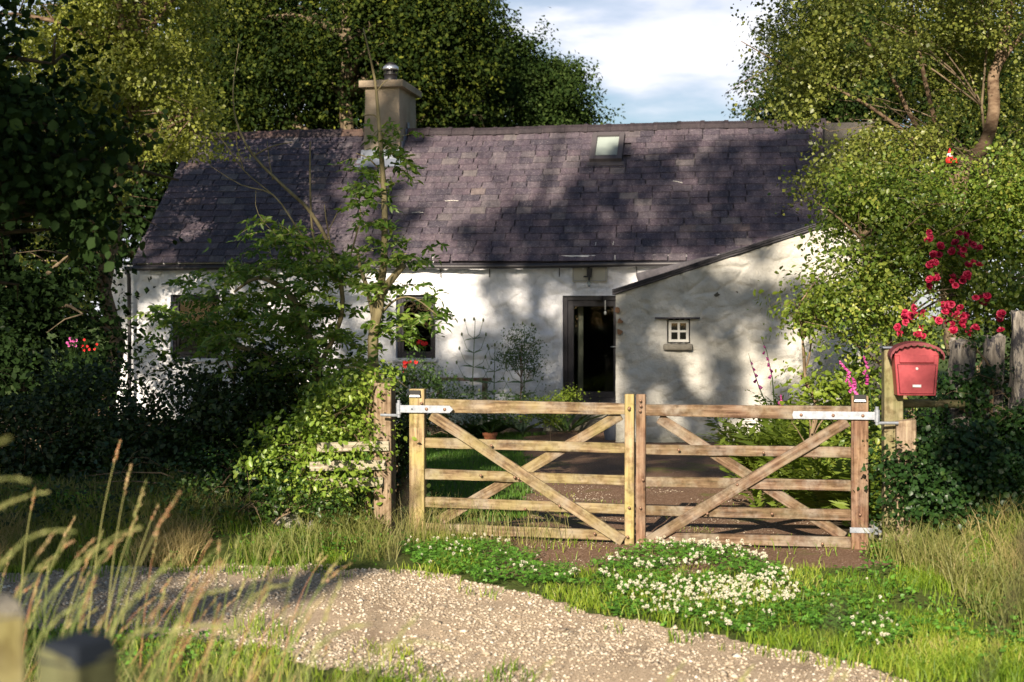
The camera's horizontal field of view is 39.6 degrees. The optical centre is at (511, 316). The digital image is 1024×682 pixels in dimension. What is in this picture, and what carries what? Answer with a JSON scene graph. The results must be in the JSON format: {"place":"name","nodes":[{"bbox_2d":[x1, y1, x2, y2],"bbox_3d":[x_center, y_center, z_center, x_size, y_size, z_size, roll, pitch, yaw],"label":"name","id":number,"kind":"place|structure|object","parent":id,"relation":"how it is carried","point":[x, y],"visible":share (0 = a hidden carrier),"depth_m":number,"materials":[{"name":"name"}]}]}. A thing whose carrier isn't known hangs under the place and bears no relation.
{"place":"outdoors","nodes":[
{"label":"outdoors","id":0,"kind":"place"},
{"bbox_2d":[0,431,546,522],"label":"lawn","id":1,"kind":"structure","parent":0,"point":[482,485],"depth_m":15.74,"materials":[{"name":"green plant"}]},
{"bbox_2d":[0,344,283,484],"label":"hedge shrub","id":2,"kind":"object","parent":1,"relation":"on","point":[153,445],"visible":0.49,"depth_m":12.82,"materials":[{"name":"green plant"}]},
{"bbox_2d":[109,302,359,513],"bbox_3d":[-2.383,0.995,13.326,2.656,2.378,2.857,0,0,0],"label":"hedge shrub","id":3,"kind":"object","parent":1,"relation":"on","point":[222,403],"visible":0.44,"depth_m":13.02,"materials":[{"name":"green plant"}]},
{"bbox_2d":[126,44,373,467],"bbox_3d":[-2.492,-0.463,13.196,2.682,4.143,2.206,0,0,0],"label":"ash thicket","id":4,"kind":"object","parent":1,"relation":"on","point":[294,320],"visible":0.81,"depth_m":13.09,"materials":[{"name":"green plant"}]},
{"bbox_2d":[379,347,526,436],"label":"garden shrub","id":5,"kind":"object","parent":1,"relation":"on","point":[427,377],"visible":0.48,"depth_m":22.40,"materials":[{"name":"green plant"}]},
{"bbox_2d":[402,360,417,380],"bbox_3d":[-1.586,0.845,22.195,0.247,0.358,0.081,0,0,0],"label":"flower cluster","id":6,"kind":"object","parent":5,"relation":"attached to","point":[405,363],"visible":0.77,"depth_m":22.18,"materials":[{"name":"red plant"}]},
{"bbox_2d":[426,385,481,437],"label":"silver bush","id":7,"kind":"object","parent":1,"relation":"on","point":[455,415],"visible":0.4,"depth_m":22.42,"materials":[{"name":"green plant"}]},
{"bbox_2d":[396,385,543,437],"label":"garden shrub","id":8,"kind":"object","parent":1,"relation":"on","point":[505,418],"visible":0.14,"depth_m":23.46,"materials":[{"name":"green plant"}]},
{"bbox_2d":[449,317,516,423],"bbox_3d":[-0.577,1.008,24.083,1.470,2.006,0.916,0,0,12],"label":"teasel","id":9,"kind":"object","parent":1,"relation":"on","point":[467,378],"visible":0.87,"depth_m":23.80,"materials":[{"name":"green plant"}]},
{"bbox_2d":[453,415,516,438],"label":"leafy plant","id":10,"kind":"object","parent":1,"relation":"on","point":[489,424],"visible":0.43,"depth_m":23.24,"materials":[{"name":"green plant"}]},
{"bbox_2d":[478,423,503,438],"bbox_3d":[-0.315,1.826,22.141,0.467,0.394,0.407,0,0,0],"label":"flower pot","id":11,"kind":"object","parent":1,"relation":"on","point":[490,434],"visible":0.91,"depth_m":22.12,"materials":[{"name":"brown ceramic"}]},
{"bbox_2d":[473,343,524,432],"bbox_3d":[-0.318,1.221,23.521,1.114,1.575,0.943,0,0,30],"label":"teasel","id":12,"kind":"object","parent":1,"relation":"on","point":[505,427],"visible":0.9,"depth_m":23.60,"materials":[{"name":"green plant"}]},
{"bbox_2d":[489,321,558,435],"bbox_3d":[0.192,1.040,24.076,1.397,1.924,1.076,0,0,9],"label":"teasel","id":13,"kind":"object","parent":1,"relation":"on","point":[522,428],"visible":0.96,"depth_m":23.91,"materials":[{"name":"green plant"}]},
{"bbox_2d":[327,28,457,418],"bbox_3d":[-1.102,-0.735,12.607,1.236,3.647,1.070,0,0,41],"label":"ash sapling","id":14,"kind":"object","parent":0,"point":[379,290],"visible":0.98,"depth_m":12.54,"materials":[{"name":"green plant"}]},
{"bbox_2d":[416,340,427,359],"bbox_3d":[-1.557,0.569,24.596,0.205,0.391,0.041,0,0,-15],"label":"flower cluster","id":15,"kind":"object","parent":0,"point":[423,343],"visible":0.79,"depth_m":24.60,"materials":[{"name":"red plant"}]},
{"bbox_2d":[0,562,908,681],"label":"lane","id":16,"kind":"structure","parent":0,"point":[332,619],"depth_m":8.37,"materials":[{"name":"beige gravel"}]},
{"bbox_2d":[0,410,1005,535],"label":"garden ground","id":17,"kind":"structure","parent":0,"point":[836,522],"depth_m":12.47,"materials":[{"name":"soil"}]},
{"bbox_2d":[0,300,172,485],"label":"hedge shrub","id":18,"kind":"object","parent":17,"relation":"on","point":[31,407],"visible":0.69,"depth_m":13.05,"materials":[{"name":"green plant"}]},
{"bbox_2d":[0,65,197,450],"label":"holly tree","id":19,"kind":"object","parent":17,"relation":"on","point":[47,317],"visible":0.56,"depth_m":18.18,"materials":[{"name":"green plant"}]},
{"bbox_2d":[66,337,77,366],"bbox_3d":[-5.413,0.435,17.487,0.144,0.368,0.074,0,0,-13],"label":"flower cluster","id":20,"kind":"object","parent":19,"relation":"attached to","point":[69,350],"visible":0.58,"depth_m":17.49,"materials":[{"name":"pink plant"}]},
{"bbox_2d":[81,338,97,366],"bbox_3d":[-5.237,0.460,17.625,0.224,0.382,0.057,0,0,-7],"label":"flower cluster","id":21,"kind":"object","parent":19,"relation":"attached to","point":[82,345],"visible":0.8,"depth_m":17.61,"materials":[{"name":"red plant"}]},
{"bbox_2d":[0,0,211,306],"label":"sycamore tree","id":22,"kind":"object","parent":17,"relation":"on","point":[32,179],"visible":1,"depth_m":8.62,"materials":[{"name":"green plant"}]},
{"bbox_2d":[0,0,260,415],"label":"birch tree","id":23,"kind":"object","parent":17,"relation":"on","point":[118,25],"visible":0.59,"depth_m":22.99,"materials":[{"name":"green plant"}]},
{"bbox_2d":[15,415,435,523],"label":"ivy bank","id":24,"kind":"structure","parent":17,"relation":"on","point":[241,482],"depth_m":11.94,"materials":[{"name":"green plant"}]},
{"bbox_2d":[126,459,404,529],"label":"bank undergrowth","id":25,"kind":"object","parent":17,"relation":"on","point":[265,505],"visible":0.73,"depth_m":11.33,"materials":[{"name":"green plant"}]},
{"bbox_2d":[271,514,305,528],"bbox_3d":[-1.828,1.684,11.587,0.266,0.147,0.274,0,0,21],"label":"stone","id":26,"kind":"object","parent":17,"relation":"on","point":[287,518],"visible":0.41,"depth_m":11.52,"materials":[{"name":"grey stone"}]},
{"bbox_2d":[305,517,317,530],"bbox_3d":[-1.696,1.726,11.704,0.208,0.160,0.220,0,0,0],"label":"stone","id":27,"kind":"object","parent":17,"relation":"on","point":[310,523],"visible":0.14,"depth_m":11.63,"materials":[{"name":"grey stone"}]},
{"bbox_2d":[222,387,416,525],"bbox_3d":[-1.645,1.325,11.823,1.211,1.494,1.788,0,0,-36],"label":"bramble bush","id":28,"kind":"object","parent":17,"relation":"on","point":[274,451],"visible":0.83,"depth_m":11.70,"materials":[{"name":"green plant"}]},
{"bbox_2d":[275,356,413,529],"bbox_3d":[-1.428,1.213,11.986,1.182,1.781,1.234,0,0,0],"label":"bramble bush","id":29,"kind":"object","parent":17,"relation":"on","point":[352,395],"visible":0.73,"depth_m":11.76,"materials":[{"name":"green plant"}]},
{"bbox_2d":[374,382,395,534],"bbox_3d":[-1.052,1.221,11.750,0.151,1.357,0.161,0,0,10],"label":"gate post","id":30,"kind":"object","parent":17,"relation":"on","point":[386,404],"visible":0.67,"depth_m":11.67,"materials":[{"name":"brown wood"}]},
{"bbox_2d":[310,441,388,487],"bbox_3d":[-1.330,1.210,11.630,0.646,0.381,0.035,0,0,-4],"label":"board fence","id":31,"kind":"object","parent":30,"relation":"attached to","point":[348,447],"visible":0.66,"depth_m":11.62,"materials":[{"name":"brown wood"}]},
{"bbox_2d":[380,388,634,544],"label":"field gate","id":32,"kind":"structure","parent":30,"relation":"attached to","point":[418,407],"depth_m":11.36,"materials":[{"name":"brown wood"}]},
{"bbox_2d":[351,377,454,523],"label":"ivy bush","id":33,"kind":"object","parent":17,"relation":"on","point":[402,459],"visible":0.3,"depth_m":12.42,"materials":[{"name":"green plant"}]},
{"bbox_2d":[435,377,491,426],"bbox_3d":[-0.912,1.557,25.900,1.050,0.887,0.303,0,0,10],"label":"garden bench","id":34,"kind":"object","parent":17,"relation":"on","point":[474,379],"visible":0.29,"depth_m":25.75,"materials":[{"name":"grey wood"}]},
{"bbox_2d":[111,62,881,430],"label":"cottage","id":35,"kind":"structure","parent":17,"relation":"on","point":[547,232],"depth_m":27.35,"materials":[{"name":"whitewashed plaster"},{"name":"slate"},{"name":"dark paint"}]},
{"bbox_2d":[166,295,221,361],"bbox_3d":[-6.078,0.223,27.359,1.100,1.289,0.280,0,0,10],"label":"window","id":36,"kind":"structure","parent":35,"relation":"in","point":[175,342],"depth_m":27.47,"materials":[{"name":"black paint"}]},
{"bbox_2d":[392,295,437,361],"bbox_3d":[-1.793,0.217,26.604,0.858,1.254,0.280,0,0,10],"label":"window","id":37,"kind":"structure","parent":35,"relation":"in","point":[401,353],"depth_m":26.67,"materials":[{"name":"black paint"}]},
{"bbox_2d":[563,296,615,402],"bbox_3d":[1.534,0.593,26.252,1.123,1.953,0.480,0,0,12],"label":"door","id":38,"kind":"structure","parent":35,"relation":"in","point":[569,302],"depth_m":26.13,"materials":[{"name":"black paint"}]},
{"bbox_2d":[593,296,605,314],"bbox_3d":[1.608,-0.206,25.790,0.242,0.345,0.341,0,0,10],"label":"door chime","id":39,"kind":"object","parent":35,"relation":"attached to","point":[597,297],"depth_m":25.67,"materials":[{"name":"silver metal"}]},
{"bbox_2d":[612,223,860,442],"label":"outbuilding","id":40,"kind":"structure","parent":17,"relation":"on","point":[692,332],"depth_m":22.82,"materials":[{"name":"whitewashed plaster"},{"name":"slate"}]},
{"bbox_2d":[669,320,688,341],"bbox_3d":[2.696,0.236,23.004,0.328,0.353,0.050,0,0,10],"label":"window","id":41,"kind":"structure","parent":40,"relation":"in","point":[670,321],"depth_m":22.98,"materials":[{"name":"white paint"}]},
{"bbox_2d":[698,417,817,477],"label":"fern","id":42,"kind":"object","parent":17,"relation":"on","point":[711,424],"visible":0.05,"depth_m":15.37,"materials":[{"name":"green plant"}]},
{"bbox_2d":[719,457,836,508],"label":"fern","id":43,"kind":"object","parent":17,"relation":"on","point":[757,502],"visible":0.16,"depth_m":13.26,"materials":[{"name":"green plant"}]},
{"bbox_2d":[697,395,880,489],"bbox_3d":[3.042,1.308,14.567,2.529,1.000,1.841,0,0,-33],"label":"fern","id":44,"kind":"object","parent":17,"relation":"on","point":[765,423],"visible":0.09,"depth_m":14.58,"materials":[{"name":"green plant"}]},
{"bbox_2d":[748,353,766,404],"bbox_3d":[2.642,0.739,15.085,0.267,0.702,0.045,0,0,0],"label":"foxglove","id":45,"kind":"object","parent":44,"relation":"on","point":[755,380],"visible":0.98,"depth_m":15.09,"materials":[{"name":"pink plant"}]},
{"bbox_2d":[762,340,774,404],"bbox_3d":[2.702,0.617,14.982,0.163,0.824,0.050,0,0,0],"label":"foxglove","id":46,"kind":"object","parent":44,"relation":"on","point":[768,365],"visible":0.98,"depth_m":14.99,"materials":[{"name":"purple plant"}]},
{"bbox_2d":[717,404,880,478],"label":"fern","id":47,"kind":"object","parent":17,"relation":"on","point":[805,462],"visible":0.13,"depth_m":13.48,"materials":[{"name":"green plant"}]},
{"bbox_2d":[747,255,880,461],"bbox_3d":[2.775,0.778,13.175,1.161,2.688,1.333,0,0,0],"label":"elder bush","id":48,"kind":"object","parent":17,"relation":"on","point":[814,393],"visible":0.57,"depth_m":13.02,"materials":[{"name":"green plant"}]},
{"bbox_2d":[773,454,880,525],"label":"fern","id":49,"kind":"object","parent":17,"relation":"on","point":[828,499],"visible":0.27,"depth_m":12.16,"materials":[{"name":"green plant"}]},
{"bbox_2d":[732,377,932,433],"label":"fern","id":50,"kind":"object","parent":17,"relation":"on","point":[825,403],"visible":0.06,"depth_m":15.88,"materials":[{"name":"green plant"}]},
{"bbox_2d":[766,341,925,516],"bbox_3d":[3.152,1.129,13.178,1.535,1.844,2.221,0,0,0],"label":"garden shrub","id":51,"kind":"object","parent":17,"relation":"on","point":[857,370],"visible":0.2,"depth_m":12.99,"materials":[{"name":"green plant"}]},
{"bbox_2d":[729,0,1023,335],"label":"birch tree","id":52,"kind":"object","parent":17,"relation":"on","point":[816,84],"visible":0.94,"depth_m":14.83,"materials":[{"name":"green plant"}]},
{"bbox_2d":[946,148,957,163],"bbox_3d":[4.357,-1.595,14.094,0.122,0.148,0.087,0,0,21],"label":"tree ornament","id":53,"kind":"object","parent":52,"relation":"attached to","point":[948,158],"visible":0.71,"depth_m":14.08,"materials":[{"name":"red plastic"}]},
{"bbox_2d":[768,128,1023,429],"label":"rose bush","id":54,"kind":"object","parent":17,"relation":"on","point":[968,237],"visible":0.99,"depth_m":12.76,"materials":[{"name":"green plant"}]},
{"bbox_2d":[868,312,1011,500],"bbox_3d":[4.043,0.770,12.679,3.246,2.016,1.743,0,0,-36],"label":"dark thicket","id":55,"kind":"object","parent":17,"relation":"on","point":[1006,378],"visible":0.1,"depth_m":12.86,"materials":[{"name":"green plant"}]},
{"bbox_2d":[982,333,1005,432],"bbox_3d":[3.980,1.016,11.751,0.186,1.768,0.162,0,0,-6],"label":"sleeper","id":56,"kind":"object","parent":17,"relation":"on","point":[994,350],"visible":0.19,"depth_m":11.69,"materials":[{"name":"wood"}]},
{"bbox_2d":[920,326,1023,436],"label":"ivy bank","id":57,"kind":"structure","parent":56,"relation":"attached to","point":[978,386],"depth_m":11.29,"materials":[{"name":"green plant"}]},
{"bbox_2d":[5,320,1010,409],"bbox_3d":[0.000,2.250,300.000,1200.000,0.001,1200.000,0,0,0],"label":"ground","id":58,"kind":"structure","parent":0,"point":[942,370],"depth_m":114.78,"materials":[{"name":"green plant"}]},
{"bbox_2d":[0,593,25,681],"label":"fence post","id":59,"kind":"object","parent":58,"relation":"on","point":[12,640],"visible":1,"depth_m":2.48,"materials":[{"name":"wood"}]},
{"bbox_2d":[36,631,119,681],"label":"fence post","id":60,"kind":"object","parent":58,"relation":"on","point":[80,656],"visible":1,"depth_m":2.02,"materials":[{"name":"beige wood"}]},
{"bbox_2d":[55,0,364,198],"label":"beech tree","id":61,"kind":"object","parent":58,"relation":"on","point":[162,168],"visible":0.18,"depth_m":37.31,"materials":[{"name":"green plant"}]},
{"bbox_2d":[0,0,508,338],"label":"elm tree","id":62,"kind":"object","parent":58,"relation":"on","point":[138,228],"visible":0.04,"depth_m":43.86,"materials":[{"name":"green plant"}]},
{"bbox_2d":[153,0,524,132],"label":"beech tree","id":63,"kind":"object","parent":58,"relation":"on","point":[423,45],"visible":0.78,"depth_m":35.44,"materials":[{"name":"green plant"}]},
{"bbox_2d":[312,0,625,127],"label":"elm tree","id":64,"kind":"object","parent":58,"relation":"on","point":[542,89],"visible":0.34,"depth_m":39.76,"materials":[{"name":"green plant"}]},
{"bbox_2d":[491,324,551,433],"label":"potted shrub","id":65,"kind":"object","parent":58,"relation":"on","point":[515,356],"visible":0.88,"depth_m":24.20,"materials":[{"name":"green plant"}]},
{"bbox_2d":[361,472,1023,681],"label":"meadow grass","id":66,"kind":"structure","parent":58,"relation":"on","point":[410,497],"depth_m":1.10,"materials":[{"name":"green grass"}]},
{"bbox_2d":[721,0,918,125],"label":"elm tree","id":67,"kind":"object","parent":58,"relation":"on","point":[837,107],"visible":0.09,"depth_m":37.10,"materials":[{"name":"green plant"}]},
{"bbox_2d":[792,0,1023,362],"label":"elm tree","id":68,"kind":"object","parent":58,"relation":"on","point":[880,81],"visible":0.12,"depth_m":32.36,"materials":[{"name":"green plant"}]},
{"bbox_2d":[991,10,1023,211],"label":"elm tree","id":69,"kind":"object","parent":58,"relation":"on","point":[1012,107],"visible":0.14,"depth_m":28.28,"materials":[{"name":"green plant"}]},
{"bbox_2d":[0,0,1021,319],"label":"sky","id":70,"kind":"structure","parent":0,"point":[666,60],"materials":[{"name":"white"}]},
{"bbox_2d":[0,488,1023,681],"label":"verge","id":71,"kind":"structure","parent":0,"point":[403,557],"depth_m":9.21,"materials":[{"name":"green plant"}]},
{"bbox_2d":[0,470,233,538],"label":"bank undergrowth","id":72,"kind":"object","parent":71,"relation":"on","point":[67,508],"visible":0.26,"depth_m":11.06,"materials":[{"name":"green plant"}]},
{"bbox_2d":[0,505,235,567],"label":"tall grass","id":73,"kind":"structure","parent":71,"relation":"on","point":[182,544],"depth_m":10.53,"materials":[{"name":"plant"}]},
{"bbox_2d":[25,637,382,681],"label":"tall grass","id":74,"kind":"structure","parent":71,"relation":"on","point":[137,677],"depth_m":6.13,"materials":[{"name":"green plant"}]},
{"bbox_2d":[0,437,847,681],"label":"meadow grass","id":75,"kind":"structure","parent":71,"relation":"on","point":[175,625],"depth_m":3.83,"materials":[{"name":"plant"}]},
{"bbox_2d":[388,489,570,548],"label":"tall grass","id":76,"kind":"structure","parent":71,"relation":"on","point":[422,532],"depth_m":11.19,"materials":[{"name":"plant"}]},
{"bbox_2d":[0,463,1023,637],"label":"tall grass","id":77,"kind":"structure","parent":71,"relation":"on","point":[916,541],"depth_m":10.50,"materials":[{"name":"green plant"}]},
{"bbox_2d":[0,482,1023,667],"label":"weeds","id":78,"kind":"object","parent":71,"relation":"on","point":[992,633],"visible":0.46,"depth_m":8.72,"materials":[{"name":"green plant"}]},
{"bbox_2d":[398,533,922,649],"bbox_3d":[1.065,1.755,9.808,2.290,0.198,4.395,0,0,-43],"label":"clover","id":79,"kind":"object","parent":71,"relation":"on","point":[713,553],"depth_m":9.46,"materials":[{"name":"green plant"}]},
{"bbox_2d":[868,520,881,542],"bbox_3d":[2.893,1.755,11.204,0.187,0.312,0.185,0,0,-17],"label":"stone","id":80,"kind":"object","parent":71,"relation":"on","point":[872,527],"visible":0.12,"depth_m":11.17,"materials":[{"name":"grey stone"}]},
{"bbox_2d":[879,346,902,546],"bbox_3d":[2.944,1.065,11.000,0.175,1.670,0.180,0,0,6],"label":"gate post","id":81,"kind":"object","parent":71,"relation":"on","point":[891,406],"visible":0.49,"depth_m":10.93,"materials":[{"name":"brown wood"}]},
{"bbox_2d":[636,394,898,549],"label":"field gate","id":82,"kind":"structure","parent":81,"relation":"attached to","point":[857,414],"depth_m":11.01,"materials":[{"name":"brown wood"}]},
{"bbox_2d":[887,341,944,395],"bbox_3d":[3.074,0.393,10.835,0.400,0.412,0.210,0,0,7],"label":"letter box","id":83,"kind":"object","parent":81,"relation":"attached to","point":[914,370],"visible":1,"depth_m":10.77,"materials":[{"name":"red metal"}]},
{"bbox_2d":[898,365,935,393],"bbox_3d":[3.070,0.475,10.772,0.280,0.217,0.014,0,0,7],"label":"door","id":84,"kind":"structure","parent":83,"relation":"in","point":[913,379],"depth_m":10.77,"materials":[{"name":"red metal"}]},
{"bbox_2d":[903,399,964,408],"bbox_3d":[3.272,0.687,11.175,0.612,0.081,0.070,0,0,-14],"label":"log rail","id":85,"kind":"object","parent":81,"relation":"attached to","point":[915,403],"visible":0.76,"depth_m":11.15,"materials":[{"name":"brown wood"}]},
{"bbox_2d":[895,419,915,544],"bbox_3d":[3.015,1.341,10.900,0.151,1.117,0.101,0,0,6],"label":"stump post","id":86,"kind":"object","parent":71,"relation":"on","point":[905,430],"visible":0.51,"depth_m":10.85,"materials":[{"name":"brown wood"}]},
{"bbox_2d":[849,399,1023,551],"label":"ivy bank","id":87,"kind":"structure","parent":71,"relation":"on","point":[963,467],"depth_m":10.68,"materials":[{"name":"green plant"}]},
{"bbox_2d":[845,375,858,394],"bbox_3d":[2.862,0.674,11.879,0.164,0.370,0.056,0,0,0],"label":"foxglove","id":88,"kind":"object","parent":87,"relation":"attached to","point":[853,388],"visible":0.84,"depth_m":11.88,"materials":[{"name":"pink plant"}]},
{"bbox_2d":[948,337,975,430],"bbox_3d":[3.647,1.034,11.499,0.222,1.731,0.159,0,0,-5],"label":"sleeper","id":89,"kind":"object","parent":71,"relation":"on","point":[960,354],"visible":0.2,"depth_m":11.44,"materials":[{"name":"wood"}]},
{"bbox_2d":[926,492,1023,586],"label":"tall grass","id":90,"kind":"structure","parent":71,"relation":"on","point":[1005,547],"depth_m":9.89,"materials":[{"name":"green plant"}]},
{"bbox_2d":[1008,310,1023,428],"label":"sleeper","id":91,"kind":"object","parent":71,"relation":"on","point":[1016,384],"visible":0.4,"depth_m":11.33,"materials":[{"name":"wood"}]},
{"bbox_2d":[504,484,742,541],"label":"grass","id":92,"kind":"structure","parent":0,"point":[601,502],"depth_m":13.09,"materials":[{"name":"green plant"}]},
{"bbox_2d":[473,430,889,576],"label":"driveway","id":93,"kind":"structure","parent":0,"point":[656,465],"depth_m":12.70,"materials":[{"name":"brown gravel"}]},
{"bbox_2d":[509,382,599,440],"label":"lady mantle plant","id":94,"kind":"object","parent":93,"relation":"on","point":[565,397],"visible":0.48,"depth_m":22.97,"materials":[{"name":"green plant"}]},
{"bbox_2d":[527,414,605,432],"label":"sword leaf plant","id":95,"kind":"object","parent":93,"relation":"on","point":[575,424],"visible":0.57,"depth_m":24.79,"materials":[{"name":"green plant"}]},
{"bbox_2d":[604,415,615,439],"bbox_3d":[1.643,1.826,23.500,0.310,0.415,0.310,0,0,0],"label":"bucket","id":96,"kind":"object","parent":93,"relation":"on","point":[610,433],"visible":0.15,"depth_m":23.39,"materials":[{"name":"grey metal"}]},
{"bbox_2d":[479,484,869,573],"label":"drive chippings","id":97,"kind":"object","parent":93,"relation":"on","point":[648,529],"visible":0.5,"depth_m":12.29,"materials":[{"name":"brown gravel"}]},
{"bbox_2d":[837,356,861,394],"bbox_3d":[2.872,0.577,11.980,0.275,0.498,0.054,0,0,0],"label":"foxglove","id":98,"kind":"object","parent":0,"point":[855,383],"visible":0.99,"depth_m":11.99,"materials":[{"name":"pink plant"}]},
{"bbox_2d":[862,349,872,411],"bbox_3d":[3.001,0.545,11.980,0.101,0.557,0.054,0,0,0],"label":"foxglove","id":99,"kind":"object","parent":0,"point":[864,372],"visible":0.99,"depth_m":11.99,"materials":[{"name":"pink plant"}]}
]}

